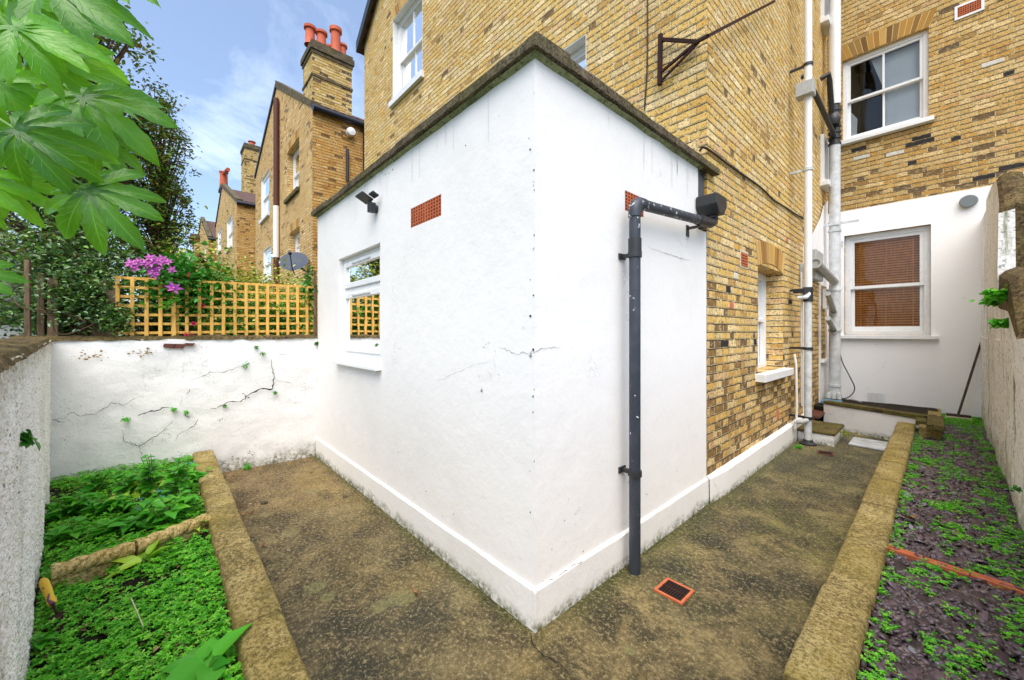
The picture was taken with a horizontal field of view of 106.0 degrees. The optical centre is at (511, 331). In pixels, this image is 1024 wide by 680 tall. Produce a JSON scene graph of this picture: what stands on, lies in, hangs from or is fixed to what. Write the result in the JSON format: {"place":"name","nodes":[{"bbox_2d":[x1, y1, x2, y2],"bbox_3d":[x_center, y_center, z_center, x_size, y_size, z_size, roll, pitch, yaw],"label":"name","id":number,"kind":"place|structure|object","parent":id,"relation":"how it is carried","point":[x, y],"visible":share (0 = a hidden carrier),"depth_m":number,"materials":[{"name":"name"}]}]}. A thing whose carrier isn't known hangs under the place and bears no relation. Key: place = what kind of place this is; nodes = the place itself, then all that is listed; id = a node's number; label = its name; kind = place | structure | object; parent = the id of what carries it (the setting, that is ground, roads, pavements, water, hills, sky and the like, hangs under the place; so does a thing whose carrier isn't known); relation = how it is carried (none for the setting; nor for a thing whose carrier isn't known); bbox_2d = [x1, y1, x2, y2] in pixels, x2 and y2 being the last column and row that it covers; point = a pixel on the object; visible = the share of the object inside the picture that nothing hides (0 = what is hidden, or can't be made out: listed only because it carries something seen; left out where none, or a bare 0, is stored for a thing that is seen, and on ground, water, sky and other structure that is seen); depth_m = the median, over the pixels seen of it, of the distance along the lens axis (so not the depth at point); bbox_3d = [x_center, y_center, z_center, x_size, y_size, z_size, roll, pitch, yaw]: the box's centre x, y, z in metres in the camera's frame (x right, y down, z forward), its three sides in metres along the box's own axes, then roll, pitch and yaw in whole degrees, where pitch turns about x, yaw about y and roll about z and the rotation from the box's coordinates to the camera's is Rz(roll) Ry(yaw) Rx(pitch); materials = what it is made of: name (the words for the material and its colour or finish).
{"place":"outdoors","nodes":[
{"label":"outdoors","id":0,"kind":"place"},
{"bbox_2d":[27,458,242,679],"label":"bed soil","id":1,"kind":"structure","parent":0,"point":[128,583],"depth_m":1.90,"materials":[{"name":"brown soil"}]},
{"bbox_2d":[30,629,60,651],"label":"dock plant","id":2,"kind":"object","parent":1,"relation":"on","point":[48,638],"visible":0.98,"depth_m":1.56,"materials":[{"name":"green plant"}]},
{"bbox_2d":[39,578,70,632],"bbox_3d":[-2.064,1.227,1.741,0.354,0.133,0.060,0,0,33],"label":"hand trowel","id":3,"kind":"object","parent":1,"relation":"on","point":[45,587],"visible":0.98,"depth_m":1.74,"materials":[{"name":"yellow plastic"}]},
{"bbox_2d":[44,501,88,523],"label":"alkanet plant","id":4,"kind":"object","parent":1,"relation":"on","point":[54,509],"visible":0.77,"depth_m":2.62,"materials":[{"name":"green plant"}]},
{"bbox_2d":[43,516,91,549],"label":"alkanet plant","id":5,"kind":"object","parent":1,"relation":"on","point":[58,533],"visible":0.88,"depth_m":2.35,"materials":[{"name":"green plant"}]},
{"bbox_2d":[57,490,98,521],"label":"alkanet plant","id":6,"kind":"object","parent":1,"relation":"on","point":[81,497],"visible":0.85,"depth_m":2.69,"materials":[{"name":"green plant"}]},
{"bbox_2d":[0,0,177,295],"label":"fatsia plant","id":7,"kind":"object","parent":1,"relation":"on","point":[66,115],"visible":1,"depth_m":1.25,"materials":[{"name":"green plant"}]},
{"bbox_2d":[51,541,134,591],"bbox_3d":[-2.228,1.274,2.061,0.082,0.201,0.300,0,0,37],"label":"rope edging","id":8,"kind":"object","parent":1,"relation":"on","point":[98,562],"visible":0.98,"depth_m":2.03,"materials":[{"name":"fabric"}]},
{"bbox_2d":[80,468,118,495],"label":"alkanet plant","id":9,"kind":"object","parent":1,"relation":"on","point":[94,480],"visible":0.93,"depth_m":3.09,"materials":[{"name":"green plant"}]},
{"bbox_2d":[79,493,134,520],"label":"alkanet plant","id":10,"kind":"object","parent":1,"relation":"on","point":[109,506],"visible":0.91,"depth_m":2.70,"materials":[{"name":"green plant"}]},
{"bbox_2d":[79,514,147,542],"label":"alkanet plant","id":11,"kind":"object","parent":1,"relation":"on","point":[118,524],"visible":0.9,"depth_m":2.44,"materials":[{"name":"green plant"}]},
{"bbox_2d":[108,469,144,496],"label":"alkanet plant","id":12,"kind":"object","parent":1,"relation":"on","point":[128,478],"visible":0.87,"depth_m":2.96,"materials":[{"name":"green plant"}]},
{"bbox_2d":[106,488,156,507],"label":"lime leaved plant","id":13,"kind":"object","parent":1,"relation":"on","point":[135,495],"visible":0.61,"depth_m":2.90,"materials":[{"name":"green plant"}]},
{"bbox_2d":[24,455,244,679],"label":"ground cover","id":14,"kind":"object","parent":1,"relation":"on","point":[162,619],"visible":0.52,"depth_m":1.77,"materials":[{"name":"green plant"}]},
{"bbox_2d":[128,473,158,495],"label":"lime leaved plant","id":15,"kind":"object","parent":1,"relation":"on","point":[135,483],"visible":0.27,"depth_m":3.03,"materials":[{"name":"green plant"}]},
{"bbox_2d":[104,540,183,579],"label":"plantain plant","id":16,"kind":"object","parent":1,"relation":"on","point":[129,561],"visible":0.9,"depth_m":2.14,"materials":[{"name":"green plant"}]},
{"bbox_2d":[132,451,165,497],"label":"alkanet plant","id":17,"kind":"object","parent":1,"relation":"on","point":[148,481],"visible":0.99,"depth_m":2.96,"materials":[{"name":"green plant"}]},
{"bbox_2d":[122,490,175,517],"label":"alkanet plant","id":18,"kind":"object","parent":1,"relation":"on","point":[138,510],"visible":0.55,"depth_m":2.65,"materials":[{"name":"green plant"}]},
{"bbox_2d":[134,498,190,530],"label":"alkanet plant","id":19,"kind":"object","parent":1,"relation":"on","point":[158,513],"visible":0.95,"depth_m":2.55,"materials":[{"name":"green plant"}]},
{"bbox_2d":[133,513,210,559],"bbox_3d":[-2.064,1.280,2.356,0.082,0.201,0.368,0,0,22],"label":"rope edging","id":20,"kind":"object","parent":1,"relation":"on","point":[185,529],"visible":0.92,"depth_m":2.34,"materials":[{"name":"fabric"}]},
{"bbox_2d":[160,455,199,495],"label":"alkanet plant","id":21,"kind":"object","parent":1,"relation":"on","point":[179,474],"visible":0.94,"depth_m":2.98,"materials":[{"name":"green plant"}]},
{"bbox_2d":[166,487,198,519],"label":"alkanet plant","id":22,"kind":"object","parent":1,"relation":"on","point":[190,497],"visible":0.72,"depth_m":2.72,"materials":[{"name":"green plant"}]},
{"bbox_2d":[169,468,214,485],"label":"alkanet plant","id":23,"kind":"object","parent":1,"relation":"on","point":[195,475],"visible":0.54,"depth_m":3.25,"materials":[{"name":"green plant"}]},
{"bbox_2d":[160,622,253,679],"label":"dock plant","id":24,"kind":"object","parent":1,"relation":"on","point":[192,664],"visible":1,"depth_m":1.43,"materials":[{"name":"green plant"}]},
{"bbox_2d":[3,0,366,329],"label":"sky","id":25,"kind":"structure","parent":0,"point":[227,57],"materials":[{"name":"blue"}]},
{"bbox_2d":[222,431,888,679],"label":"patio","id":26,"kind":"structure","parent":0,"point":[750,560],"depth_m":2.24,"materials":[{"name":"concrete"}]},
{"bbox_2d":[311,31,719,632],"bbox_3d":[-0.291,0.021,4.051,2.349,2.999,3.796,0,0,-42],"label":"house extension","id":27,"kind":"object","parent":26,"relation":"on","point":[473,349],"visible":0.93,"depth_m":2.42,"materials":[{"name":"paint"}]},
{"bbox_2d":[332,246,381,370],"bbox_3d":[-1.473,-0.219,3.741,0.175,1.107,1.121,0,0,-42],"label":"window","id":28,"kind":"structure","parent":27,"relation":"in","point":[361,271],"depth_m":3.75,"materials":[{"name":"white plastic"}]},
{"bbox_2d":[355,191,378,212],"bbox_3d":[-1.236,-1.113,3.324,0.151,0.151,0.225,0,0,-42],"label":"floodlight","id":29,"kind":"object","parent":27,"relation":"attached to","point":[365,198],"visible":1,"depth_m":3.32,"materials":[{"name":"black plastic"}]},
{"bbox_2d":[618,192,726,575],"bbox_3d":[1.239,0.188,2.846,1.382,2.625,0.171,0,0,-42],"label":"downpipe","id":30,"kind":"object","parent":27,"relation":"attached to","point":[711,207],"visible":1,"depth_m":2.38,"materials":[{"name":"black plastic"}]},
{"bbox_2d":[654,577,694,605],"bbox_3d":[0.936,1.522,2.226,0.166,0.068,0.166,0,0,-42],"label":"drain gully","id":31,"kind":"object","parent":26,"relation":"in","point":[675,591],"visible":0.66,"depth_m":2.22,"materials":[{"name":"ceramic"}]},
{"bbox_2d":[797,420,843,445],"bbox_3d":[4.345,1.418,5.424,0.750,0.186,0.413,0,0,-42],"label":"step","id":32,"kind":"object","parent":26,"relation":"on","point":[826,433],"visible":0.72,"depth_m":5.22,"materials":[{"name":"white paint"}]},
{"bbox_2d":[817,450,833,455],"bbox_3d":[3.861,1.522,4.750,0.150,0.068,0.150,0,0,36],"label":"drain gully","id":33,"kind":"object","parent":26,"relation":"in","point":[825,453],"visible":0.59,"depth_m":4.73,"materials":[{"name":"brown metal"}]},
{"bbox_2d":[783,422,915,679],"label":"kerb wall","id":34,"kind":"structure","parent":26,"relation":"on","point":[829,642],"depth_m":1.84,"materials":[{"name":"concrete"}]},
{"bbox_2d":[848,437,887,450],"bbox_3d":[4.757,1.491,5.129,0.504,0.023,0.384,0,0,-42],"label":"painted board","id":35,"kind":"object","parent":26,"relation":"on","point":[869,443],"visible":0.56,"depth_m":5.11,"materials":[{"name":"white paint"}]},
{"bbox_2d":[820,179,830,192],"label":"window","id":36,"kind":"structure","parent":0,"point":[824,184],"depth_m":6.63,"materials":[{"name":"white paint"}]},
{"bbox_2d":[857,417,1023,679],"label":"bed soil","id":37,"kind":"structure","parent":0,"point":[969,627],"depth_m":1.98,"materials":[{"name":"brown soil"}]},
{"bbox_2d":[856,420,1023,679],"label":"slate chips","id":38,"kind":"object","parent":37,"relation":"on","point":[907,666],"visible":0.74,"depth_m":1.94,"materials":[{"name":"grey gravel"}]},
{"bbox_2d":[887,544,1023,596],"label":"clay edging","id":39,"kind":"object","parent":38,"relation":"on","point":[910,556],"visible":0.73,"depth_m":2.02,"materials":[{"name":"ceramic"}]},
{"bbox_2d":[856,413,1023,679],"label":"ground cover","id":40,"kind":"object","parent":37,"relation":"on","point":[930,646],"visible":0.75,"depth_m":2.17,"materials":[{"name":"green plant"}]},
{"bbox_2d":[945,343,980,419],"bbox_3d":[6.652,0.690,5.594,0.575,1.223,0.228,0,0,3],"label":"broom","id":41,"kind":"object","parent":37,"relation":"on","point":[957,415],"visible":0.89,"depth_m":5.63,"materials":[{"name":"plastic"}]},
{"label":"ground","id":42,"kind":"structure","parent":0,"visible":0},
{"bbox_2d":[0,253,36,337],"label":"slatted fence","id":43,"kind":"object","parent":42,"relation":"on","point":[3,332],"depth_m":5.19,"materials":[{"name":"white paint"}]},
{"bbox_2d":[0,217,37,298],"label":"shrub","id":44,"kind":"object","parent":42,"relation":"on","point":[3,258],"visible":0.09,"depth_m":4.78,"materials":[{"name":"green plant"}]},
{"bbox_2d":[0,336,51,679],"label":"garden wall","id":45,"kind":"structure","parent":42,"relation":"on","point":[25,387],"depth_m":1.34,"materials":[{"name":"white paint"}]},
{"bbox_2d":[20,429,40,450],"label":"wall weed","id":46,"kind":"object","parent":45,"relation":"attached to","point":[27,439],"depth_m":1.23,"materials":[{"name":"green plant"}]},
{"bbox_2d":[20,254,134,335],"bbox_3d":[-3.958,0.397,3.539,0.484,2.211,0.691,0,0,32],"label":"holly bush","id":47,"kind":"object","parent":42,"relation":"on","point":[87,292],"visible":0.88,"depth_m":3.50,"materials":[{"name":"green plant"}]},
{"bbox_2d":[13,299,86,321],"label":"bramble stem","id":48,"kind":"object","parent":47,"relation":"attached to","point":[48,310],"visible":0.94,"depth_m":3.35,"materials":[{"name":"brown plant"}]},
{"bbox_2d":[0,180,165,338],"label":"holly bush","id":49,"kind":"object","parent":42,"relation":"on","point":[9,317],"visible":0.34,"depth_m":3.63,"materials":[{"name":"green plant"}]},
{"bbox_2d":[0,0,192,320],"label":"tree","id":50,"kind":"object","parent":42,"relation":"on","point":[116,60],"visible":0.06,"depth_m":4.49,"materials":[{"name":"green plant"}]},
{"bbox_2d":[74,296,151,337],"bbox_3d":[-3.753,0.582,3.625,0.423,1.840,0.424,0,0,4],"label":"holly bush","id":51,"kind":"object","parent":42,"relation":"on","point":[118,318],"visible":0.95,"depth_m":3.61,"materials":[{"name":"green plant"}]},
{"bbox_2d":[109,73,204,301],"bbox_3d":[-4.597,-0.896,5.002,0.962,4.796,1.111,0,0,10],"label":"tree","id":52,"kind":"object","parent":42,"relation":"on","point":[174,192],"visible":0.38,"depth_m":4.97,"materials":[{"name":"green plant"}]},
{"bbox_2d":[9,334,317,481],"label":"garden wall","id":53,"kind":"structure","parent":42,"relation":"on","point":[100,386],"depth_m":3.90,"materials":[{"name":"paint"}]},
{"bbox_2d":[24,260,31,335],"bbox_3d":[-4.174,-0.280,3.320,0.042,0.683,0.033,0,0,-27],"label":"fence post","id":54,"kind":"object","parent":53,"relation":"on","point":[28,313],"visible":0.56,"depth_m":3.31,"materials":[{"name":"brown wood"}]},
{"bbox_2d":[37,273,46,335],"bbox_3d":[-4.228,-0.161,3.467,0.050,0.729,0.062,0,0,-37],"label":"fence post","id":55,"kind":"object","parent":53,"relation":"on","point":[41,329],"visible":0.49,"depth_m":3.45,"materials":[{"name":"brown wood"}]},
{"bbox_2d":[47,278,59,335],"bbox_3d":[-4.091,-0.138,3.442,0.068,0.683,0.069,0,0,-37],"label":"fence post","id":56,"kind":"object","parent":53,"relation":"on","point":[50,332],"visible":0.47,"depth_m":3.42,"materials":[{"name":"brown wood"}]},
{"bbox_2d":[36,306,93,334],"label":"bramble stem","id":57,"kind":"object","parent":53,"relation":"on","point":[50,317],"visible":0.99,"depth_m":3.37,"materials":[{"name":"brown plant"}]},
{"bbox_2d":[91,279,107,335],"bbox_3d":[-3.921,-0.152,3.665,0.104,0.705,0.075,0,0,-42],"label":"fence post","id":58,"kind":"object","parent":53,"relation":"on","point":[94,332],"visible":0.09,"depth_m":3.64,"materials":[{"name":"brown wood"}]},
{"bbox_2d":[106,289,114,335],"bbox_3d":[-3.801,-0.161,3.655,0.071,0.484,0.054,0,0,-42],"label":"fence post","id":59,"kind":"object","parent":53,"relation":"on","point":[111,298],"visible":0.38,"depth_m":3.64,"materials":[{"name":"brown wood"}]},
{"bbox_2d":[113,276,317,335],"bbox_3d":[-3.098,-0.129,4.215,1.766,0.858,0.081,0,0,-38],"label":"trellis","id":60,"kind":"object","parent":53,"relation":"on","point":[175,318],"visible":0.82,"depth_m":4.16,"materials":[{"name":"yellow wood"}]},
{"bbox_2d":[124,240,242,335],"bbox_3d":[-3.397,0.165,4.066,0.991,2.271,0.709,0,0,-42],"label":"climbing vine","id":61,"kind":"object","parent":60,"relation":"attached to","point":[163,270],"visible":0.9,"depth_m":3.95,"materials":[{"name":"green plant"}]},
{"bbox_2d":[159,297,180,309],"bbox_3d":[-3.314,-0.275,3.764,0.176,0.133,0.141,0,0,-14],"label":"clover vine cluster","id":62,"kind":"object","parent":61,"relation":"hanging from","point":[167,307],"visible":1,"depth_m":3.74,"materials":[{"name":"green plant"}]},
{"bbox_2d":[293,265,317,333],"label":"climbing vine","id":63,"kind":"object","parent":60,"relation":"attached to","point":[310,290],"visible":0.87,"depth_m":4.68,"materials":[{"name":"green plant"}]},
{"bbox_2d":[163,272,305,336],"bbox_3d":[-3.054,0.347,4.406,1.400,1.906,0.560,0,0,-42],"label":"climbing rose","id":64,"kind":"object","parent":53,"relation":"on","point":[228,326],"visible":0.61,"depth_m":4.43,"materials":[{"name":"green plant"}]},
{"bbox_2d":[314,271,316,335],"bbox_3d":[-2.396,-0.339,4.694,0.031,0.805,0.039,0,0,-29],"label":"fence post","id":65,"kind":"object","parent":53,"relation":"on","point":[315,311],"visible":1,"depth_m":4.68,"materials":[{"name":"brown wood"}]},
{"bbox_2d":[99,244,240,335],"bbox_3d":[-4.041,0.242,4.462,1.459,2.523,1.210,0,0,-9],"label":"holly bush","id":66,"kind":"object","parent":42,"relation":"on","point":[168,328],"visible":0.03,"depth_m":4.35,"materials":[{"name":"green plant"}]},
{"bbox_2d":[112,203,260,335],"bbox_3d":[-4.077,-0.080,5.086,1.745,3.159,1.608,0,0,-22],"label":"hedge shrub","id":67,"kind":"object","parent":42,"relation":"on","point":[214,267],"visible":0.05,"depth_m":4.97,"materials":[{"name":"green plant"}]},
{"bbox_2d":[189,233,212,271],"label":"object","id":68,"kind":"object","parent":42,"relation":"on","point":[197,238],"visible":0.11,"depth_m":36.36,"materials":[{"name":"brick"}]},
{"bbox_2d":[186,247,224,268],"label":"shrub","id":69,"kind":"object","parent":42,"relation":"on","point":[200,256],"visible":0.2,"depth_m":8.18,"materials":[{"name":"green plant"}]},
{"bbox_2d":[198,217,215,271],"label":"terraced house","id":70,"kind":"structure","parent":42,"relation":"on","point":[209,226],"depth_m":32.35,"materials":[{"name":"brick"}]},
{"bbox_2d":[215,140,259,328],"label":"terraced house","id":71,"kind":"structure","parent":42,"relation":"on","point":[235,225],"depth_m":23.99,"materials":[{"name":"brick"}]},
{"bbox_2d":[225,217,232,253],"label":"window","id":72,"kind":"structure","parent":71,"relation":"in","point":[230,221],"depth_m":24.16,"materials":[{"name":"glass"}]},
{"bbox_2d":[192,450,310,679],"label":"kerb wall","id":73,"kind":"structure","parent":42,"relation":"on","point":[265,646],"depth_m":1.80,"materials":[{"name":"stone"}]},
{"bbox_2d":[204,244,305,335],"bbox_3d":[-3.661,0.169,5.506,1.515,2.665,1.894,0,0,-42],"label":"hedge shrub","id":74,"kind":"object","parent":42,"relation":"on","point":[253,280],"visible":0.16,"depth_m":5.47,"materials":[{"name":"green plant"}]},
{"bbox_2d":[249,260,317,334],"bbox_3d":[-3.253,0.200,6.010,1.760,2.602,1.765,0,0,-24],"label":"hedge shrub","id":75,"kind":"object","parent":42,"relation":"on","point":[302,311],"visible":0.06,"depth_m":5.79,"materials":[{"name":"green plant"}]},
{"bbox_2d":[254,23,363,329],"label":"terraced house","id":76,"kind":"structure","parent":42,"relation":"on","point":[311,156],"depth_m":13.23,"materials":[{"name":"brick"}]},
{"bbox_2d":[259,172,269,224],"bbox_3d":[-11.541,-6.287,18.077,0.252,2.137,2.062,0,0,-42],"label":"window","id":77,"kind":"structure","parent":76,"relation":"in","point":[266,180],"depth_m":18.27,"materials":[{"name":"white paint"}]},
{"bbox_2d":[262,247,270,282],"bbox_3d":[-11.231,-3.057,17.736,0.251,1.585,1.894,0,0,-42],"label":"window","id":78,"kind":"structure","parent":76,"relation":"in","point":[268,252],"depth_m":17.98,"materials":[{"name":"glass"}]},
{"bbox_2d":[284,148,299,204],"bbox_3d":[-8.000,-5.904,14.286,0.411,1.956,1.994,0,0,-42],"label":"window","id":79,"kind":"structure","parent":76,"relation":"in","point":[296,155],"depth_m":14.70,"materials":[{"name":"white paint"}]},
{"bbox_2d":[279,250,308,274],"bbox_3d":[-6.912,-2.221,12.370,0.928,0.765,0.698,0,0,-42],"label":"satellite dish","id":80,"kind":"object","parent":76,"relation":"attached to","point":[292,258],"visible":0.96,"depth_m":12.40,"materials":[{"name":"grey metal"}]},
{"bbox_2d":[295,232,299,251],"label":"window","id":81,"kind":"structure","parent":76,"relation":"in","point":[297,237],"depth_m":14.67,"materials":[{"name":"white glass"}]},
{"bbox_2d":[356,0,1023,502],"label":"brick house","id":82,"kind":"structure","parent":42,"relation":"on","point":[932,114],"depth_m":5.78,"materials":[{"name":"brick"}]},
{"bbox_2d":[388,0,423,108],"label":"window","id":83,"kind":"structure","parent":82,"relation":"in","point":[410,72],"depth_m":7.78,"materials":[{"name":"white paint"}]},
{"bbox_2d":[571,44,585,69],"bbox_3d":[0.588,-2.745,4.862,0.062,1.250,1.080,0,0,-42],"label":"window","id":84,"kind":"structure","parent":82,"relation":"in","point":[579,56],"depth_m":4.59,"materials":[{"name":"clear glass"}]},
{"bbox_2d":[644,0,647,110],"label":"cable","id":85,"kind":"object","parent":82,"relation":"attached to","point":[647,60],"visible":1,"depth_m":3.79,"materials":[{"name":"black rubber"}]},
{"bbox_2d":[657,32,698,85],"bbox_3d":[1.521,-2.583,3.535,0.034,0.479,0.386,0,0,-42],"label":"wall bracket","id":86,"kind":"object","parent":82,"relation":"attached to","point":[687,51],"depth_m":3.59,"materials":[{"name":"metal"}]},
{"bbox_2d":[693,0,775,44],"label":"iron rod","id":87,"kind":"object","parent":86,"relation":"attached to","point":[701,39],"visible":1,"depth_m":3.46,"materials":[{"name":"brown metal"}]},
{"bbox_2d":[699,146,803,219],"bbox_3d":[2.991,-1.637,4.569,3.708,0.130,0.089,0,0,-42],"label":"cable","id":88,"kind":"object","parent":82,"relation":"attached to","point":[734,169],"visible":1,"depth_m":4.00,"materials":[{"name":"black rubber"}]},
{"bbox_2d":[755,272,793,382],"bbox_3d":[3.097,-0.104,4.771,1.228,1.332,0.391,0,0,-42],"label":"window","id":89,"kind":"structure","parent":82,"relation":"in","point":[764,377],"depth_m":5.14,"materials":[{"name":"white paint"}]},
{"bbox_2d":[790,0,816,446],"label":"rainwater pipe","id":90,"kind":"object","parent":82,"relation":"attached to","point":[805,90],"visible":0.93,"depth_m":5.10,"materials":[{"name":"grey paint"}]},
{"bbox_2d":[793,288,810,298],"bbox_3d":[3.836,-0.498,5.100,0.161,0.136,0.151,0,0,-31],"label":"security light","id":91,"kind":"object","parent":90,"relation":"attached to","point":[806,291],"visible":1,"depth_m":5.05,"materials":[{"name":"white plastic"}]},
{"bbox_2d":[812,249,822,281],"bbox_3d":[4.628,-1.000,5.875,0.540,0.440,0.100,0,0,-42],"label":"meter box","id":92,"kind":"object","parent":82,"relation":"attached to","point":[817,276],"visible":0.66,"depth_m":5.72,"materials":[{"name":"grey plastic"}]},
{"bbox_2d":[820,14,830,37],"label":"window","id":93,"kind":"structure","parent":82,"relation":"in","point":[825,21],"depth_m":6.64,"materials":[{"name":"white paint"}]},
{"bbox_2d":[801,0,858,399],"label":"soil pipe","id":94,"kind":"object","parent":82,"relation":"attached to","point":[831,275],"visible":0.95,"depth_m":6.60,"materials":[{"name":"grey paint"}]},
{"bbox_2d":[841,29,933,146],"bbox_3d":[6.466,-4.069,6.692,0.771,1.522,1.168,0,0,-42],"label":"window","id":95,"kind":"structure","parent":82,"relation":"in","point":[886,89],"depth_m":6.57,"materials":[{"name":"white paint"}]},
{"bbox_2d":[841,225,938,339],"bbox_3d":[6.527,-0.789,6.714,0.872,1.822,1.228,0,0,-42],"label":"window","id":96,"kind":"structure","parent":82,"relation":"in","point":[888,273],"depth_m":6.60,"materials":[{"name":"white paint"}]},
{"bbox_2d":[959,195,977,207],"bbox_3d":[6.839,-1.953,5.777,0.065,0.188,0.188,0,0,-42],"label":"vent cowl","id":97,"kind":"object","parent":82,"relation":"attached to","point":[967,201],"visible":1,"depth_m":5.76,"materials":[{"name":"grey plastic"}]},
{"bbox_2d":[823,400,944,439],"bbox_3d":[5.387,1.311,5.662,2.353,0.477,1.267,0,0,-42],"label":"raised planter","id":98,"kind":"object","parent":42,"relation":"on","point":[878,422],"visible":0.69,"depth_m":5.48,"materials":[{"name":"paint"}]},
{"bbox_2d":[814,398,937,421],"bbox_3d":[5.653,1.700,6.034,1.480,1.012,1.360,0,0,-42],"label":"planter soil","id":99,"kind":"structure","parent":98,"relation":"in","point":[897,407],"depth_m":6.19,"materials":[{"name":"brown soil"}]},
{"bbox_2d":[980,171,1023,531],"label":"boundary wall","id":100,"kind":"structure","parent":42,"relation":"on","point":[1002,357],"depth_m":3.75,"materials":[{"name":"white paint"}]},
{"bbox_2d":[963,284,1007,304],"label":"weed","id":101,"kind":"object","parent":100,"relation":"attached to","point":[1001,294],"depth_m":3.30,"materials":[{"name":"green plant"}]},
{"bbox_2d":[978,297,1000,306],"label":"weed","id":102,"kind":"object","parent":100,"relation":"attached to","point":[994,303],"depth_m":3.66,"materials":[{"name":"green plant"}]},
{"bbox_2d":[988,318,1008,328],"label":"weed","id":103,"kind":"object","parent":100,"relation":"attached to","point":[998,323],"depth_m":3.18,"materials":[{"name":"green plant"}]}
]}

